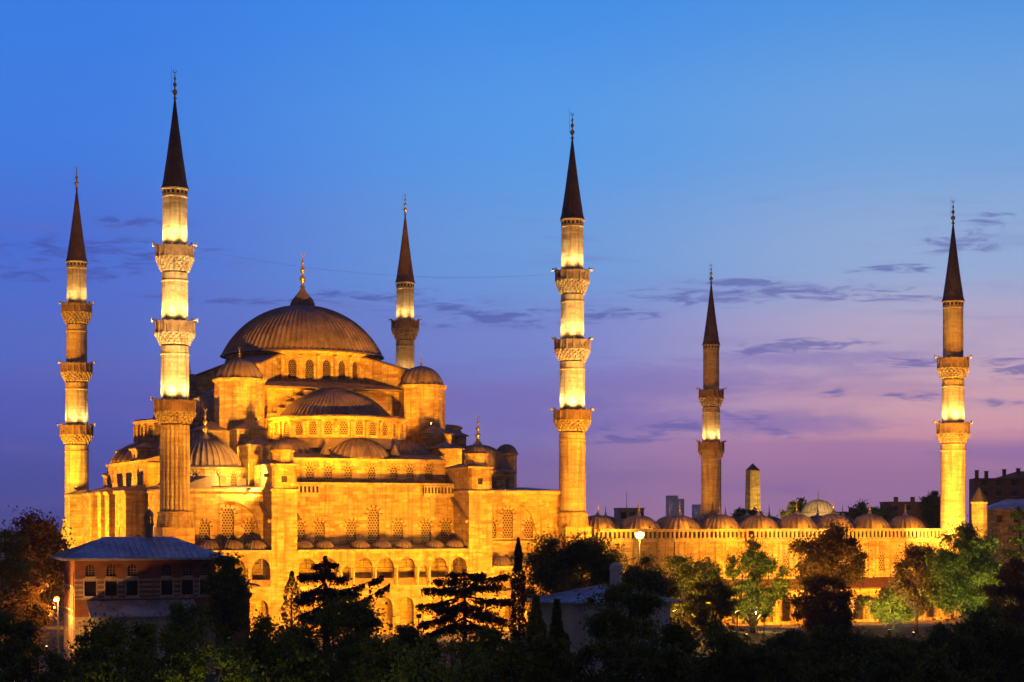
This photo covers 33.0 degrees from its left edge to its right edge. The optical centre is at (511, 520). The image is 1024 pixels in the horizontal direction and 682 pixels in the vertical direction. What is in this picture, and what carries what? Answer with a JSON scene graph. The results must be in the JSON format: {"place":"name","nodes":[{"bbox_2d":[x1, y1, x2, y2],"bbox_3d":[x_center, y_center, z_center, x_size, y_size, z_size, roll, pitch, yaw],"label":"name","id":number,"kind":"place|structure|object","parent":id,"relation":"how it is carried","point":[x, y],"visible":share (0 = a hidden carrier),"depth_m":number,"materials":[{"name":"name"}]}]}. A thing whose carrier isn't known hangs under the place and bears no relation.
{"place":"outdoors","nodes":[
{"label":"outdoors","id":0,"kind":"place"},
{"bbox_2d":[0,530,1023,681],"bbox_3d":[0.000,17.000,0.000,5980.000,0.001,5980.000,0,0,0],"label":"ground","id":1,"kind":"structure","parent":0,"point":[52,631],"depth_m":255.68,"materials":[{"name":"green plant"}]},
{"bbox_2d":[0,527,35,645],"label":"tree","id":2,"kind":"object","parent":1,"relation":"on","point":[18,566],"visible":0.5,"depth_m":214.44,"materials":[{"name":"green plant"}]},
{"bbox_2d":[0,607,43,675],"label":"tree","id":3,"kind":"object","parent":1,"relation":"on","point":[23,631],"visible":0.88,"depth_m":139.25,"materials":[{"name":"green plant"}]},
{"bbox_2d":[0,572,57,656],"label":"tree","id":4,"kind":"object","parent":1,"relation":"on","point":[41,612],"visible":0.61,"depth_m":187.16,"materials":[{"name":"brown plant"}]},
{"bbox_2d":[0,505,79,642],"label":"tree","id":5,"kind":"object","parent":1,"relation":"on","point":[45,545],"visible":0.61,"depth_m":235.96,"materials":[{"name":"brown plant"}]},
{"bbox_2d":[0,640,95,681],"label":"tree","id":6,"kind":"object","parent":1,"relation":"on","point":[56,664],"visible":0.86,"depth_m":104.36,"materials":[{"name":"green plant"}]},
{"bbox_2d":[54,596,59,655],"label":"street lamp","id":7,"kind":"object","parent":1,"relation":"on","point":[56,598],"visible":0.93,"depth_m":189.95,"materials":[{"name":"black metal"}]},
{"bbox_2d":[57,166,95,613],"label":"minaret","id":8,"kind":"object","parent":1,"relation":"on","point":[76,435],"visible":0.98,"depth_m":312.18,"materials":[{"name":"stone"}]},
{"bbox_2d":[63,654,127,681],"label":"tree","id":9,"kind":"object","parent":1,"relation":"on","point":[102,672],"visible":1,"depth_m":94.95,"materials":[{"name":"green plant"}]},
{"bbox_2d":[54,604,213,681],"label":"tree","id":10,"kind":"object","parent":1,"relation":"on","point":[137,663],"visible":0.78,"depth_m":120.44,"materials":[{"name":"green plant"}]},
{"bbox_2d":[51,509,259,679],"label":"pavilion","id":11,"kind":"structure","parent":1,"relation":"on","point":[138,579],"depth_m":188.54,"materials":[{"name":"stone"}]},
{"bbox_2d":[150,65,198,543],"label":"minaret","id":12,"kind":"object","parent":1,"relation":"on","point":[174,412],"visible":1,"depth_m":246.32,"materials":[{"name":"stone"}]},
{"bbox_2d":[155,594,227,681],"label":"tree","id":13,"kind":"object","parent":1,"relation":"on","point":[179,615],"visible":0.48,"depth_m":139.42,"materials":[{"name":"green plant"}]},
{"bbox_2d":[154,637,268,681],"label":"tree","id":14,"kind":"object","parent":1,"relation":"on","point":[234,660],"visible":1,"depth_m":91.17,"materials":[{"name":"green plant"}]},
{"bbox_2d":[194,549,254,680],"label":"tree","id":15,"kind":"object","parent":1,"relation":"on","point":[224,581],"visible":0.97,"depth_m":165.06,"materials":[{"name":"green plant"}]},
{"bbox_2d":[214,609,325,681],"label":"tree","id":16,"kind":"object","parent":1,"relation":"on","point":[266,654],"visible":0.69,"depth_m":118.83,"materials":[{"name":"green plant"}]},
{"bbox_2d":[252,650,329,681],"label":"tree","id":17,"kind":"object","parent":1,"relation":"on","point":[305,667],"visible":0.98,"depth_m":99.95,"materials":[{"name":"green plant"}]},
{"bbox_2d":[277,570,305,634],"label":"cypress","id":18,"kind":"object","parent":1,"relation":"on","point":[291,581],"visible":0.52,"depth_m":213.81,"materials":[{"name":"green plant"}]},
{"bbox_2d":[63,252,567,636],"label":"mosque","id":19,"kind":"structure","parent":1,"relation":"on","point":[357,456],"depth_m":267.30,"materials":[{"name":"stone"}]},
{"bbox_2d":[284,556,389,652],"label":"cedar","id":20,"kind":"object","parent":1,"relation":"on","point":[309,598],"visible":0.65,"depth_m":171.92,"materials":[{"name":"green plant"}]},
{"bbox_2d":[261,584,421,681],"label":"tree","id":21,"kind":"object","parent":1,"relation":"on","point":[351,616],"visible":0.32,"depth_m":126.71,"materials":[{"name":"green plant"}]},
{"bbox_2d":[313,625,428,681],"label":"tree","id":22,"kind":"object","parent":1,"relation":"on","point":[359,666],"visible":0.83,"depth_m":106.87,"materials":[{"name":"green plant"}]},
{"bbox_2d":[389,195,420,368],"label":"minaret","id":23,"kind":"object","parent":1,"relation":"on","point":[404,327],"visible":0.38,"depth_m":339.40,"materials":[{"name":"stone"}]},
{"bbox_2d":[388,621,439,673],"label":"tree","id":24,"kind":"object","parent":1,"relation":"on","point":[409,634],"visible":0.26,"depth_m":178.79,"materials":[{"name":"green plant"}]},
{"bbox_2d":[372,632,501,681],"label":"tree","id":25,"kind":"object","parent":1,"relation":"on","point":[423,655],"visible":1,"depth_m":97.18,"materials":[{"name":"green plant"}]},
{"bbox_2d":[415,569,516,675],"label":"cedar","id":26,"kind":"object","parent":1,"relation":"on","point":[457,589],"visible":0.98,"depth_m":170.83,"materials":[{"name":"green plant"}]},
{"bbox_2d":[453,622,554,681],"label":"tree","id":27,"kind":"object","parent":1,"relation":"on","point":[512,657],"visible":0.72,"depth_m":116.63,"materials":[{"name":"green plant"}]},
{"bbox_2d":[508,536,527,645],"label":"cypress","id":28,"kind":"object","parent":1,"relation":"on","point":[519,616],"visible":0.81,"depth_m":211.62,"materials":[{"name":"green plant"}]},
{"bbox_2d":[517,594,554,677],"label":"cypress","id":29,"kind":"object","parent":1,"relation":"on","point":[537,623],"visible":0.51,"depth_m":117.71,"materials":[{"name":"green plant"}]},
{"bbox_2d":[511,626,578,681],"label":"tree","id":30,"kind":"object","parent":1,"relation":"on","point":[538,663],"visible":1,"depth_m":103.69,"materials":[{"name":"green plant"}]},
{"bbox_2d":[548,598,568,676],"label":"cypress","id":31,"kind":"object","parent":1,"relation":"on","point":[556,623],"visible":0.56,"depth_m":121.77,"materials":[{"name":"green plant"}]},
{"bbox_2d":[496,526,634,618],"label":"tree","id":32,"kind":"object","parent":1,"relation":"on","point":[552,570],"visible":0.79,"depth_m":225.13,"materials":[{"name":"green plant"}]},
{"bbox_2d":[551,108,593,586],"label":"minaret","id":33,"kind":"object","parent":1,"relation":"on","point":[572,414],"visible":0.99,"depth_m":273.36,"materials":[{"name":"stone"}]},
{"bbox_2d":[194,248,546,276],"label":"cable","id":34,"kind":"object","parent":33,"relation":"attached to","point":[344,271],"visible":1,"depth_m":258.16,"materials":[{"name":"black metal"}]},
{"bbox_2d":[550,632,652,681],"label":"tree","id":35,"kind":"object","parent":1,"relation":"on","point":[585,655],"visible":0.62,"depth_m":109.32,"materials":[{"name":"green plant"}]},
{"bbox_2d":[527,562,677,680],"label":"building","id":36,"kind":"structure","parent":1,"relation":"on","point":[572,614],"depth_m":171.71,"materials":[{"name":"white paint"}]},
{"bbox_2d":[575,573,670,661],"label":"tree","id":37,"kind":"object","parent":1,"relation":"on","point":[640,605],"visible":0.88,"depth_m":140.79,"materials":[{"name":"green plant"}]},
{"bbox_2d":[599,652,654,681],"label":"tree","id":38,"kind":"object","parent":1,"relation":"on","point":[639,664],"visible":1,"depth_m":99.74,"materials":[{"name":"green plant"}]},
{"bbox_2d":[635,531,643,566],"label":"lamp mast","id":39,"kind":"object","parent":1,"relation":"on","point":[639,535],"visible":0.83,"depth_m":245.59,"materials":[{"name":"white metal"}]},
{"bbox_2d":[602,550,694,602],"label":"tree","id":40,"kind":"object","parent":1,"relation":"on","point":[655,580],"visible":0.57,"depth_m":220.21,"materials":[{"name":"green plant"}]},
{"bbox_2d":[644,643,704,681],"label":"tree","id":41,"kind":"object","parent":1,"relation":"on","point":[682,669],"visible":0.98,"depth_m":103.42,"materials":[{"name":"green plant"}]},
{"bbox_2d":[598,610,771,681],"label":"tree","id":42,"kind":"object","parent":1,"relation":"on","point":[716,662],"visible":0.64,"depth_m":113.33,"materials":[{"name":"green plant"}]},
{"bbox_2d":[677,573,743,640],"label":"tree","id":43,"kind":"object","parent":1,"relation":"on","point":[718,593],"visible":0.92,"depth_m":235.13,"materials":[{"name":"green plant"}]},
{"bbox_2d":[696,264,726,516],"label":"minaret","id":44,"kind":"object","parent":1,"relation":"on","point":[711,450],"visible":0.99,"depth_m":373.87,"materials":[{"name":"stone"}]},
{"bbox_2d":[735,611,739,635],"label":"floodlight","id":45,"kind":"object","parent":1,"relation":"on","point":[737,612],"visible":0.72,"depth_m":245.74,"materials":[{"name":"black metal"}]},
{"bbox_2d":[698,632,785,681],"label":"tree","id":46,"kind":"object","parent":1,"relation":"on","point":[740,646],"visible":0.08,"depth_m":149.28,"materials":[{"name":"green plant"}]},
{"bbox_2d":[730,507,766,517],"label":"tree","id":47,"kind":"object","parent":1,"relation":"on","point":[740,512],"visible":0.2,"depth_m":413.26,"materials":[{"name":"green plant"}]},
{"bbox_2d":[745,463,760,510],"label":"obelisk","id":48,"kind":"object","parent":1,"relation":"on","point":[752,491],"visible":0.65,"depth_m":428.88,"materials":[{"name":"stone"}]},
{"bbox_2d":[719,534,799,632],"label":"tree","id":49,"kind":"object","parent":1,"relation":"on","point":[756,562],"visible":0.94,"depth_m":260.13,"materials":[{"name":"green plant"}]},
{"bbox_2d":[762,614,766,645],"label":"floodlight","id":50,"kind":"object","parent":1,"relation":"on","point":[764,616],"visible":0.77,"depth_m":228.72,"materials":[{"name":"black metal"}]},
{"bbox_2d":[588,501,959,626],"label":"courtyard","id":51,"kind":"structure","parent":1,"relation":"on","point":[712,537],"depth_m":288.03,"materials":[{"name":"stone"}]},
{"bbox_2d":[757,624,820,681],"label":"tree","id":52,"kind":"object","parent":1,"relation":"on","point":[789,638],"visible":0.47,"depth_m":167.27,"materials":[{"name":"green plant"}]},
{"bbox_2d":[776,497,806,517],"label":"tree","id":53,"kind":"object","parent":1,"relation":"on","point":[801,504],"visible":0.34,"depth_m":428.84,"materials":[{"name":"green plant"}]},
{"bbox_2d":[799,490,839,516],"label":"domed tomb","id":54,"kind":"object","parent":1,"relation":"on","point":[809,509],"visible":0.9,"depth_m":417.00,"materials":[{"name":"stone"}]},
{"bbox_2d":[780,569,868,651],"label":"tree","id":55,"kind":"object","parent":1,"relation":"on","point":[813,607],"visible":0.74,"depth_m":219.96,"materials":[{"name":"green plant"}]},
{"bbox_2d":[784,518,873,606],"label":"tree","id":56,"kind":"object","parent":1,"relation":"on","point":[831,545],"visible":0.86,"depth_m":254.25,"materials":[{"name":"brown plant"}]},
{"bbox_2d":[793,620,888,681],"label":"tree","id":57,"kind":"object","parent":1,"relation":"on","point":[849,642],"visible":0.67,"depth_m":135.13,"materials":[{"name":"green plant"}]},
{"bbox_2d":[816,626,910,679],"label":"tree","id":58,"kind":"object","parent":1,"relation":"on","point":[884,642],"visible":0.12,"depth_m":163.29,"materials":[{"name":"green plant"}]},
{"bbox_2d":[844,498,894,521],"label":"tree","id":59,"kind":"object","parent":1,"relation":"on","point":[859,510],"visible":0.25,"depth_m":467.84,"materials":[{"name":"green plant"}]},
{"bbox_2d":[857,584,924,629],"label":"tree","id":60,"kind":"object","parent":1,"relation":"on","point":[879,607],"visible":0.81,"depth_m":268.17,"materials":[{"name":"green plant"}]},
{"bbox_2d":[881,632,944,665],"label":"tree","id":61,"kind":"object","parent":1,"relation":"on","point":[905,640],"visible":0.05,"depth_m":171.56,"materials":[{"name":"green plant"}]},
{"bbox_2d":[883,539,943,632],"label":"tree","id":62,"kind":"object","parent":1,"relation":"on","point":[914,597],"visible":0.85,"depth_m":261.08,"materials":[{"name":"brown plant"}]},
{"bbox_2d":[917,490,939,527],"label":"tree","id":63,"kind":"object","parent":1,"relation":"on","point":[930,503],"visible":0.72,"depth_m":438.66,"materials":[{"name":"green plant"}]},
{"bbox_2d":[868,615,1009,681],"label":"tree","id":64,"kind":"object","parent":1,"relation":"on","point":[964,647],"visible":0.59,"depth_m":130.79,"materials":[{"name":"green plant"}]},
{"bbox_2d":[903,515,1023,619],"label":"tree","id":65,"kind":"object","parent":1,"relation":"on","point":[950,568],"visible":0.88,"depth_m":254.18,"materials":[{"name":"green plant"}]},
{"bbox_2d":[939,587,1023,681],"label":"tree","id":66,"kind":"object","parent":1,"relation":"on","point":[1011,649],"visible":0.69,"depth_m":135.48,"materials":[{"name":"green plant"}]},
{"bbox_2d":[969,554,1023,630],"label":"tree","id":67,"kind":"object","parent":1,"relation":"on","point":[1011,576],"visible":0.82,"depth_m":238.46,"materials":[{"name":"green plant"}]},
{"bbox_2d":[1000,506,1023,607],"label":"tree","id":68,"kind":"object","parent":1,"relation":"on","point":[1018,514],"visible":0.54,"depth_m":257.47,"materials":[{"name":"green plant"}]},
{"bbox_2d":[0,0,1023,529],"label":"sky","id":69,"kind":"structure","parent":0,"point":[814,154],"materials":[{"name":"blue"}]},
{"bbox_2d":[62,618,998,645],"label":"pavement","id":70,"kind":"structure","parent":0,"point":[921,623],"depth_m":276.93,"materials":[{"name":"stone"}]},
{"bbox_2d":[658,552,727,627],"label":"tree","id":71,"kind":"object","parent":70,"relation":"on","point":[682,571],"visible":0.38,"depth_m":264.54,"materials":[{"name":"green plant"}]},
{"bbox_2d":[934,201,972,617],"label":"minaret","id":72,"kind":"object","parent":70,"relation":"on","point":[953,428],"visible":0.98,"depth_m":301.00,"materials":[{"name":"stone"}]},
{"bbox_2d":[970,487,987,609],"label":"chimney turret","id":73,"kind":"object","parent":70,"relation":"on","point":[978,501],"visible":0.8,"depth_m":306.81,"materials":[{"name":"stone"}]},
{"bbox_2d":[613,492,644,522],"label":"town house","id":74,"kind":"structure","parent":0,"point":[621,515],"depth_m":396.09,"materials":[{"name":"grey concrete"}]},
{"bbox_2d":[666,495,683,515],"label":"skyscraper","id":75,"kind":"structure","parent":0,"point":[673,501],"depth_m":2591.98,"materials":[{"name":"blue glass"}]},
{"bbox_2d":[692,504,700,516],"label":"skyscraper","id":76,"kind":"structure","parent":0,"point":[696,509],"depth_m":2841.87,"materials":[{"name":"blue glass"}]},
{"bbox_2d":[836,507,873,514],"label":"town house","id":77,"kind":"structure","parent":0,"point":[848,510],"depth_m":518.71,"materials":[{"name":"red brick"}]},
{"bbox_2d":[879,497,939,527],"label":"town house","id":78,"kind":"structure","parent":0,"point":[912,509],"depth_m":475.95,"materials":[{"name":"red brick"}]},
{"bbox_2d":[969,468,1023,525],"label":"apartment house","id":79,"kind":"structure","parent":0,"point":[1004,486],"depth_m":445.55,"materials":[{"name":"red brick"}]},
{"bbox_2d":[987,499,1023,601],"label":"house","id":80,"kind":"structure","parent":0,"point":[999,521],"depth_m":327.32,"materials":[{"name":"stone"}]}
]}

